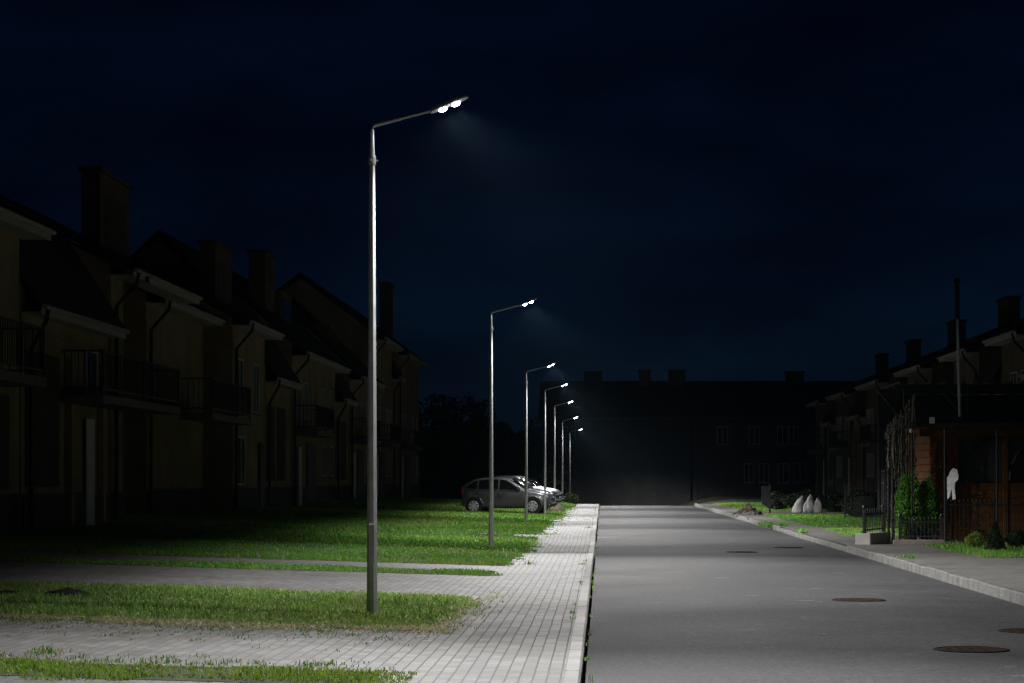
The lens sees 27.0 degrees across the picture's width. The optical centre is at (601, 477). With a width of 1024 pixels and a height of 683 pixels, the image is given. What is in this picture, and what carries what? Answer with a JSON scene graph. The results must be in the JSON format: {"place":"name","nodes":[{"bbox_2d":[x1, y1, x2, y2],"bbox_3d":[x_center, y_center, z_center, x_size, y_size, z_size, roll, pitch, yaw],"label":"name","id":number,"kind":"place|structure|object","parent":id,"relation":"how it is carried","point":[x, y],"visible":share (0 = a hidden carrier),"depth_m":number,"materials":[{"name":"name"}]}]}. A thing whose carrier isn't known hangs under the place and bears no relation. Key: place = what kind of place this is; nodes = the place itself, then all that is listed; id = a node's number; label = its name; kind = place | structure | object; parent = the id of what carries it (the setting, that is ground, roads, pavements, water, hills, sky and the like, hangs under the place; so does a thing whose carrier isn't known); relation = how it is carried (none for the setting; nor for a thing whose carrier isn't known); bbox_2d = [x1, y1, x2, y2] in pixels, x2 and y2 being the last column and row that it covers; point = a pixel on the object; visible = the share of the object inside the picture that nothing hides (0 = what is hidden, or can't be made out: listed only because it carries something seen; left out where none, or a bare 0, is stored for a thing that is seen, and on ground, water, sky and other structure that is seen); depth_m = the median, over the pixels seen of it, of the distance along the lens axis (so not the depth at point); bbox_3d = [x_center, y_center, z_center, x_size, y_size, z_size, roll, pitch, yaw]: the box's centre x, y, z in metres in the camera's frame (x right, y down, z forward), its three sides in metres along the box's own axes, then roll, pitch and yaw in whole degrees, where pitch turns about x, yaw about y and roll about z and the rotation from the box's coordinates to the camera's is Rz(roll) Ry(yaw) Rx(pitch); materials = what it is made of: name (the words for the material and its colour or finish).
{"place":"outdoors","nodes":[
{"label":"outdoors","id":0,"kind":"place"},
{"bbox_2d":[0,655,418,682],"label":"grass","id":1,"kind":"structure","parent":0,"point":[57,668],"depth_m":15.21,"materials":[{"name":"green plant"}]},
{"bbox_2d":[0,578,493,634],"bbox_3d":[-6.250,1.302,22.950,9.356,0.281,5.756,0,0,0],"label":"lawn","id":2,"kind":"structure","parent":0,"point":[286,598],"depth_m":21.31,"materials":[{"name":"plant"}]},
{"bbox_2d":[44,587,89,596],"bbox_3d":[-5.926,1.292,23.597,0.509,0.173,0.293,0,0,0],"label":"molehill","id":3,"kind":"object","parent":2,"relation":"on","point":[69,591],"visible":0.53,"depth_m":23.54,"materials":[{"name":"black soil"}]},
{"bbox_2d":[367,94,468,616],"bbox_3d":[-1.884,-0.750,21.800,1.042,6.340,0.170,0,0,0],"label":"street lamp","id":4,"kind":"object","parent":2,"relation":"on","point":[372,513],"visible":0.99,"depth_m":21.77,"materials":[{"name":"metal"}]},
{"bbox_2d":[0,552,502,575],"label":"grass","id":5,"kind":"structure","parent":0,"point":[156,562],"depth_m":31.93,"materials":[{"name":"green plant"}]},
{"bbox_2d":[0,534,526,565],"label":"lawn","id":6,"kind":"structure","parent":0,"point":[287,558],"depth_m":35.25,"materials":[{"name":"plant"}]},
{"bbox_2d":[1,535,515,561],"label":"clover flowers","id":7,"kind":"object","parent":6,"relation":"on","point":[263,551],"visible":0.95,"depth_m":37.57,"materials":[{"name":"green plant"}]},
{"bbox_2d":[0,520,541,552],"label":"lawn","id":8,"kind":"structure","parent":0,"point":[344,531],"depth_m":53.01,"materials":[{"name":"plant"}]},
{"bbox_2d":[489,297,536,546],"bbox_3d":[-1.904,-0.690,45.600,1.042,6.340,0.170,0,0,0],"label":"street lamp","id":9,"kind":"object","parent":8,"relation":"on","point":[491,526],"visible":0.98,"depth_m":45.57,"materials":[{"name":"metal"}]},
{"bbox_2d":[0,504,596,682],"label":"pavement","id":10,"kind":"structure","parent":0,"point":[524,635],"depth_m":19.64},
{"bbox_2d":[0,504,599,681],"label":"joint weeds","id":11,"kind":"object","parent":10,"relation":"on","point":[40,650],"visible":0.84,"depth_m":18.82,"materials":[{"name":"green plant"}]},
{"bbox_2d":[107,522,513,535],"bbox_3d":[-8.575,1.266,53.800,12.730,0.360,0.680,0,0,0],"label":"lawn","id":12,"kind":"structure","parent":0,"point":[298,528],"depth_m":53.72,"materials":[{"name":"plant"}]},
{"bbox_2d":[110,508,556,534],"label":"lawn","id":13,"kind":"structure","parent":0,"point":[357,527],"depth_m":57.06,"materials":[{"name":"plant"}]},
{"bbox_2d":[525,362,556,520],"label":"street lamp","id":14,"kind":"object","parent":13,"relation":"on","point":[526,479],"visible":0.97,"depth_m":68.97,"materials":[{"name":"metal"}]},
{"bbox_2d":[307,496,575,513],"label":"lawn","id":15,"kind":"structure","parent":0,"point":[424,508],"depth_m":92.22,"materials":[{"name":"plant"}]},
{"bbox_2d":[493,476,560,508],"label":"parked car","id":16,"kind":"object","parent":15,"relation":"on","point":[555,494],"visible":0.23,"depth_m":94.63,"materials":[{"name":"silver metal"}]},
{"bbox_2d":[0,0,1023,478],"label":"sky","id":17,"kind":"structure","parent":0,"point":[711,190],"materials":[{"name":"blue"}]},
{"bbox_2d":[420,481,847,681],"bbox_3d":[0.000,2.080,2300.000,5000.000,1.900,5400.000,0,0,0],"label":"ground","id":18,"kind":"structure","parent":0,"point":[717,499],"depth_m":161.44,"materials":[{"name":"soil"}]},
{"bbox_2d":[0,202,55,533],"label":"terraced house","id":19,"kind":"structure","parent":18,"relation":"on","point":[15,226],"depth_m":45.04,"materials":[{"name":"yellow brick"}]},
{"bbox_2d":[0,166,202,532],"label":"terraced house","id":20,"kind":"structure","parent":18,"relation":"on","point":[73,296],"depth_m":51.95,"materials":[{"name":"beige paint"}]},
{"bbox_2d":[86,418,95,525],"bbox_3d":[-12.518,-0.050,52.300,0.100,2.800,0.800,0,0,0],"label":"door","id":21,"kind":"structure","parent":20,"relation":"in","point":[90,423],"depth_m":52.25,"materials":[{"name":"silver metal"}]},
{"bbox_2d":[85,349,97,393],"bbox_3d":[-12.548,-2.570,52.600,0.136,1.160,1.360,0,0,0],"label":"window","id":22,"kind":"structure","parent":20,"relation":"in","point":[88,354],"depth_m":52.57,"materials":[{"name":"black glass"}]},
{"bbox_2d":[123,240,284,513],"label":"terraced house","id":23,"kind":"structure","parent":18,"relation":"on","point":[204,449],"depth_m":70.69,"materials":[{"name":"beige paint"}]},
{"bbox_2d":[238,358,244,406],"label":"window","id":24,"kind":"structure","parent":23,"relation":"in","point":[240,361],"depth_m":74.35,"materials":[{"name":"black glass"}]},
{"bbox_2d":[238,436,247,486],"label":"window","id":25,"kind":"structure","parent":23,"relation":"in","point":[241,440],"depth_m":74.35,"materials":[{"name":"black glass"}]},
{"bbox_2d":[253,363,261,415],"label":"window","id":26,"kind":"structure","parent":23,"relation":"in","point":[255,366],"depth_m":77.56,"materials":[{"name":"black glass"}]},
{"bbox_2d":[259,443,264,507],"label":"door","id":27,"kind":"structure","parent":23,"relation":"in","point":[261,445],"depth_m":78.49,"materials":[{"name":"silver metal"}]},
{"bbox_2d":[131,230,350,506],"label":"terraced house","id":28,"kind":"structure","parent":18,"relation":"on","point":[303,366],"depth_m":87.61,"materials":[{"name":"beige paint"}]},
{"bbox_2d":[296,381,301,429],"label":"window","id":29,"kind":"structure","parent":28,"relation":"in","point":[298,392],"depth_m":88.55,"materials":[{"name":"black glass"}]},
{"bbox_2d":[298,447,302,505],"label":"door","id":30,"kind":"structure","parent":28,"relation":"in","point":[300,486],"depth_m":88.64,"materials":[{"name":"silver metal"}]},
{"bbox_2d":[303,382,310,421],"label":"window","id":31,"kind":"structure","parent":28,"relation":"in","point":[306,385],"depth_m":90.65,"materials":[{"name":"black glass"}]},
{"bbox_2d":[306,443,315,503],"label":"door","id":32,"kind":"structure","parent":28,"relation":"in","point":[310,447],"depth_m":92.22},
{"bbox_2d":[321,446,327,477],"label":"window","id":33,"kind":"structure","parent":28,"relation":"in","point":[323,448],"depth_m":96.38,"materials":[{"name":"black glass"}]},
{"bbox_2d":[247,277,386,499],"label":"terraced house","id":34,"kind":"structure","parent":18,"relation":"on","point":[351,419],"depth_m":107.07,"materials":[{"name":"beige paint"}]},
{"bbox_2d":[357,449,363,497],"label":"garage door","id":35,"kind":"structure","parent":34,"relation":"in","point":[360,452],"depth_m":110.93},
{"bbox_2d":[277,272,429,497],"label":"terraced house","id":36,"kind":"structure","parent":18,"relation":"on","point":[398,365],"depth_m":126.67,"materials":[{"name":"yellow brick"}]},
{"bbox_2d":[379,451,384,496],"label":"garage door","id":37,"kind":"structure","parent":36,"relation":"in","point":[381,454],"depth_m":122.05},
{"bbox_2d":[405,455,409,497],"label":"garage door","id":38,"kind":"structure","parent":36,"relation":"in","point":[407,457],"depth_m":137.72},
{"bbox_2d":[419,393,488,499],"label":"tree","id":39,"kind":"object","parent":18,"relation":"on","point":[449,447],"visible":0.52,"depth_m":163.03,"materials":[{"name":"green plant"}]},
{"bbox_2d":[426,392,528,499],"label":"tree","id":40,"kind":"object","parent":18,"relation":"on","point":[478,420],"visible":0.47,"depth_m":167.08,"materials":[{"name":"green plant"}]},
{"bbox_2d":[518,414,579,490],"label":"tree","id":41,"kind":"object","parent":18,"relation":"on","point":[558,453],"visible":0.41,"depth_m":173.63,"materials":[{"name":"green plant"}]},
{"bbox_2d":[563,504,598,682],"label":"kerb","id":42,"kind":"structure","parent":18,"relation":"on","point":[574,669],"depth_m":21.06,"materials":[{"name":"concrete"}]},
{"bbox_2d":[539,370,853,505],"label":"apartment block","id":43,"kind":"structure","parent":18,"relation":"on","point":[676,439],"depth_m":176.00,"materials":[{"name":"brick"}]},
{"bbox_2d":[714,466,725,495],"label":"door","id":44,"kind":"structure","parent":43,"relation":"in","point":[719,471],"depth_m":175.89,"materials":[{"name":"black metal"}]},
{"bbox_2d":[717,426,727,444],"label":"window","id":45,"kind":"structure","parent":43,"relation":"in","point":[722,431],"depth_m":175.98,"materials":[{"name":"black glass"}]},
{"bbox_2d":[743,463,754,483],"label":"window","id":46,"kind":"structure","parent":43,"relation":"in","point":[748,467],"depth_m":175.98,"materials":[{"name":"black glass"}]},
{"bbox_2d":[749,426,759,444],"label":"window","id":47,"kind":"structure","parent":43,"relation":"in","point":[754,431],"depth_m":175.98,"materials":[{"name":"black glass"}]},
{"bbox_2d":[758,463,769,483],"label":"window","id":48,"kind":"structure","parent":43,"relation":"in","point":[763,467],"depth_m":175.98,"materials":[{"name":"black glass"}]},
{"bbox_2d":[777,426,787,444],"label":"window","id":49,"kind":"structure","parent":43,"relation":"in","point":[782,431],"depth_m":175.98,"materials":[{"name":"black glass"}]},
{"bbox_2d":[777,463,789,483],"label":"window","id":50,"kind":"structure","parent":43,"relation":"in","point":[783,468],"depth_m":175.98,"materials":[{"name":"black glass"}]},
{"bbox_2d":[789,426,797,444],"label":"window","id":51,"kind":"structure","parent":43,"relation":"in","point":[793,430],"depth_m":175.98,"materials":[{"name":"black glass"}]},
{"bbox_2d":[793,463,806,483],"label":"window","id":52,"kind":"structure","parent":43,"relation":"in","point":[799,468],"depth_m":175.98,"materials":[{"name":"black glass"}]},
{"bbox_2d":[805,353,890,495],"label":"terraced house","id":53,"kind":"structure","parent":18,"relation":"on","point":[825,457],"depth_m":150.16,"materials":[{"name":"yellow brick"}]},
{"bbox_2d":[819,457,822,494],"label":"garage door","id":54,"kind":"structure","parent":53,"relation":"in","point":[820,458],"depth_m":152.97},
{"bbox_2d":[695,503,1023,605],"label":"kerb stones","id":55,"kind":"object","parent":18,"relation":"on","point":[1016,596],"visible":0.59,"depth_m":35.22,"materials":[{"name":"grey concrete"}]},
{"bbox_2d":[825,339,929,493],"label":"terraced house","id":56,"kind":"structure","parent":18,"relation":"on","point":[851,409],"depth_m":135.30,"materials":[{"name":"yellow brick"}]},
{"bbox_2d":[842,455,847,493],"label":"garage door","id":57,"kind":"structure","parent":56,"relation":"in","point":[844,457],"depth_m":138.43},
{"bbox_2d":[854,319,979,492],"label":"terraced house","id":58,"kind":"structure","parent":18,"relation":"on","point":[869,432],"depth_m":121.89,"materials":[{"name":"yellow brick"}]},
{"bbox_2d":[893,296,1022,394],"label":"terraced house","id":59,"kind":"structure","parent":18,"relation":"on","point":[936,371],"depth_m":104.00,"materials":[{"name":"yellow brick"}]},
{"bbox_2d":[936,318,1023,394],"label":"terraced house","id":60,"kind":"structure","parent":18,"relation":"on","point":[982,363],"depth_m":89.33,"materials":[{"name":"yellow brick"}]},
{"bbox_2d":[982,322,1023,394],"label":"terraced house","id":61,"kind":"structure","parent":18,"relation":"on","point":[1010,341],"depth_m":81.60,"materials":[{"name":"yellow brick"}]},
{"bbox_2d":[582,506,1023,682],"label":"road","id":62,"kind":"structure","parent":0,"point":[680,594],"depth_m":24.33,"materials":[{"name":"grey asphalt"}]},
{"bbox_2d":[832,598,884,600],"bbox_3d":[3.250,1.538,27.000,0.680,0.008,0.680,0,0,0],"label":"manhole cover","id":63,"kind":"object","parent":62,"relation":"in","point":[856,599],"visible":1,"depth_m":26.98,"materials":[{"name":"metal"}]},
{"bbox_2d":[933,646,1008,651],"bbox_3d":[3.320,1.539,19.200,0.680,0.008,0.680,0,0,0],"label":"manhole cover","id":64,"kind":"object","parent":62,"relation":"on","point":[970,649],"visible":1,"depth_m":19.12,"materials":[{"name":"metal"}]},
{"bbox_2d":[711,501,896,510],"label":"grass","id":65,"kind":"structure","parent":0,"point":[760,506],"depth_m":107.02,"materials":[{"name":"green plant"}]},
{"bbox_2d":[803,494,812,512],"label":"sack","id":66,"kind":"object","parent":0,"point":[808,506],"visible":0.98,"depth_m":87.45,"materials":[{"name":"white fabric"}]},
{"bbox_2d":[761,513,897,526],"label":"lawn","id":67,"kind":"structure","parent":0,"point":[847,524],"depth_m":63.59,"materials":[{"name":"plant"}]},
{"bbox_2d":[836,488,886,517],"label":"shrub","id":68,"kind":"object","parent":67,"relation":"on","point":[870,500],"visible":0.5,"depth_m":77.12,"materials":[{"name":"green plant"}]},
{"bbox_2d":[844,482,895,517],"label":"iron railing","id":69,"kind":"object","parent":67,"relation":"on","point":[854,516],"visible":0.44,"depth_m":75.42,"materials":[{"name":"black metal"}]},
{"bbox_2d":[694,504,1023,590],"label":"footpath","id":70,"kind":"structure","parent":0,"point":[1006,572],"depth_m":39.40,"materials":[{"name":"grey concrete"}]},
{"bbox_2d":[732,503,761,514],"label":"rubble pile","id":71,"kind":"object","parent":70,"relation":"on","point":[747,507],"visible":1,"depth_m":83.37,"materials":[{"name":"stone"}]},
{"bbox_2d":[762,485,770,512],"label":"notice board","id":72,"kind":"object","parent":70,"relation":"on","point":[766,496],"visible":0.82,"depth_m":88.48,"materials":[{"name":"black metal"}]},
{"bbox_2d":[780,488,822,511],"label":"shrub","id":73,"kind":"object","parent":70,"relation":"on","point":[789,502],"visible":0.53,"depth_m":92.22,"materials":[{"name":"green plant"}]},
{"bbox_2d":[814,490,843,511],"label":"shrub","id":74,"kind":"object","parent":70,"relation":"on","point":[830,501],"visible":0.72,"depth_m":91.17,"materials":[{"name":"green plant"}]},
{"bbox_2d":[855,504,890,544],"bbox_3d":[6.015,1.070,47.289,0.340,0.960,1.660,0,0,23],"label":"iron railing","id":75,"kind":"object","parent":70,"relation":"on","point":[865,537],"visible":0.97,"depth_m":46.85,"materials":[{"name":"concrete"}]},
{"bbox_2d":[881,470,885,531],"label":"iron gate","id":76,"kind":"structure","parent":70,"relation":"on","point":[883,487],"depth_m":48.58,"materials":[{"name":"black metal"}]},
{"bbox_2d":[886,468,890,542],"bbox_3d":[6.380,0.665,47.500,0.106,1.770,0.101,0,0,0],"label":"iron post","id":77,"kind":"object","parent":70,"relation":"on","point":[888,503],"visible":0.93,"depth_m":47.48,"materials":[{"name":"black metal"}]},
{"bbox_2d":[891,467,894,542],"bbox_3d":[6.500,0.655,47.700,0.106,1.790,0.101,0,0,0],"label":"iron post","id":78,"kind":"object","parent":70,"relation":"on","point":[892,503],"visible":0.94,"depth_m":47.68,"materials":[{"name":"black metal"}]},
{"bbox_2d":[884,394,917,539],"bbox_3d":[6.951,-0.209,49.582,0.784,3.518,0.709,0,0,0],"label":"vine trellis","id":79,"kind":"object","parent":70,"relation":"on","point":[907,436],"visible":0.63,"depth_m":49.54,"materials":[{"name":"green plant"}]},
{"bbox_2d":[894,470,923,539],"bbox_3d":[6.983,0.667,48.391,0.710,1.698,0.710,0,0,0],"label":"thuja hedge","id":80,"kind":"object","parent":70,"relation":"on","point":[902,497],"visible":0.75,"depth_m":48.22,"materials":[{"name":"green plant"}]},
{"bbox_2d":[909,426,913,539],"bbox_3d":[6.898,0.195,47.570,0.084,2.710,0.141,0,0,22],"label":"iron post","id":81,"kind":"object","parent":70,"relation":"on","point":[911,430],"visible":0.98,"depth_m":47.58,"materials":[{"name":"black metal"}]},
{"bbox_2d":[893,513,943,543],"bbox_3d":[6.933,1.160,46.654,1.130,0.780,0.220,0,0,6],"label":"iron railing","id":82,"kind":"object","parent":70,"relation":"on","point":[940,531],"visible":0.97,"depth_m":46.60,"materials":[{"name":"metal"}]},
{"bbox_2d":[917,473,940,539],"bbox_3d":[7.364,0.703,48.430,0.698,1.711,0.734,0,0,0],"label":"thuja hedge","id":83,"kind":"object","parent":70,"relation":"on","point":[930,503],"visible":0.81,"depth_m":48.27,"materials":[{"name":"green plant"}]},
{"bbox_2d":[943,427,946,541],"bbox_3d":[7.430,0.215,46.200,0.099,2.670,0.094,0,0,0],"label":"iron post","id":84,"kind":"object","parent":70,"relation":"on","point":[944,481],"visible":0.93,"depth_m":46.18,"materials":[{"name":"black metal"}]},
{"bbox_2d":[947,468,957,499],"bbox_3d":[7.570,0.130,46.070,0.293,0.677,0.028,0,0,40],"label":"cloth","id":85,"kind":"object","parent":84,"relation":"hanging from","point":[952,478],"visible":1,"depth_m":46.07,"materials":[{"name":"white fabric"}]},
{"bbox_2d":[885,413,1023,539],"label":"timber pavilion","id":86,"kind":"structure","parent":70,"relation":"on","point":[971,459],"depth_m":50.21,"materials":[{"name":"wood"}]},
{"bbox_2d":[953,278,962,427],"bbox_3d":[8.547,-2.970,51.200,0.255,3.680,0.200,0,0,0],"label":"flue pipe","id":87,"kind":"object","parent":86,"relation":"on","point":[957,310],"visible":0.85,"depth_m":51.17,"materials":[{"name":"silver metal"}]},
{"bbox_2d":[946,496,1023,542],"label":"iron fence","id":88,"kind":"object","parent":70,"relation":"on","point":[985,505],"visible":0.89,"depth_m":46.43,"materials":[{"name":"black metal"}]},
{"bbox_2d":[995,429,998,521],"bbox_3d":[8.520,0.245,46.000,0.099,2.610,0.094,0,0,0],"label":"iron post","id":89,"kind":"object","parent":70,"relation":"on","point":[996,432],"visible":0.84,"depth_m":45.98,"materials":[{"name":"black metal"}]},
{"bbox_2d":[821,526,952,537],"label":"grass","id":90,"kind":"structure","parent":0,"point":[852,531],"depth_m":57.21,"materials":[{"name":"green plant"}]},
{"bbox_2d":[924,540,1023,557],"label":"grass","id":91,"kind":"structure","parent":0,"point":[960,547],"depth_m":41.49,"materials":[{"name":"green plant"}]},
{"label":"lawn","id":92,"kind":"structure","parent":0,"visible":0},
{"bbox_2d":[208,504,565,519],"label":"grass","id":93,"kind":"structure","parent":92,"relation":"on","point":[314,508],"depth_m":77.11,"materials":[{"name":"green plant"}]},
{"bbox_2d":[461,477,556,513],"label":"parked car","id":94,"kind":"object","parent":92,"relation":"on","point":[508,492],"visible":0.91,"depth_m":87.69,"materials":[{"name":"grey metal"}]},
{"bbox_2d":[544,382,568,512],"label":"street lamp","id":95,"kind":"object","parent":92,"relation":"on","point":[545,398],"visible":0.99,"depth_m":87.16,"materials":[{"name":"metal"}]},
{"label":"lawn","id":96,"kind":"structure","parent":0,"visible":0},
{"bbox_2d":[964,530,984,546],"bbox_3d":[7.690,1.289,43.994,0.415,0.422,0.411,0,0,-38],"label":"ball shrub","id":97,"kind":"object","parent":96,"relation":"on","point":[975,538],"visible":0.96,"depth_m":43.90,"materials":[{"name":"green plant"}]},
{"bbox_2d":[984,520,1006,550],"bbox_3d":[7.786,1.139,42.305,0.463,0.619,0.440,0,0,27],"label":"dwarf spruce","id":98,"kind":"object","parent":96,"relation":"on","point":[995,539],"visible":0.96,"depth_m":42.22,"materials":[{"name":"green plant"}]},
{"bbox_2d":[1003,528,1023,548],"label":"juniper","id":99,"kind":"object","parent":96,"relation":"on","point":[1016,538],"visible":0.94,"depth_m":43.37,"materials":[{"name":"green plant"}]},
{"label":"lawn","id":100,"kind":"structure","parent":0,"visible":0},
{"bbox_2d":[771,490,789,509],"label":"shrub","id":101,"kind":"object","parent":100,"relation":"on","point":[777,503],"visible":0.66,"depth_m":95.71,"materials":[{"name":"green plant"}]},
{"label":"lawn","id":102,"kind":"structure","parent":0,"visible":0},
{"bbox_2d":[877,381,1023,526],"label":"steel frame","id":103,"kind":"object","parent":102,"relation":"on","point":[890,406],"visible":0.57,"depth_m":60.26,"materials":[{"name":"black metal"}]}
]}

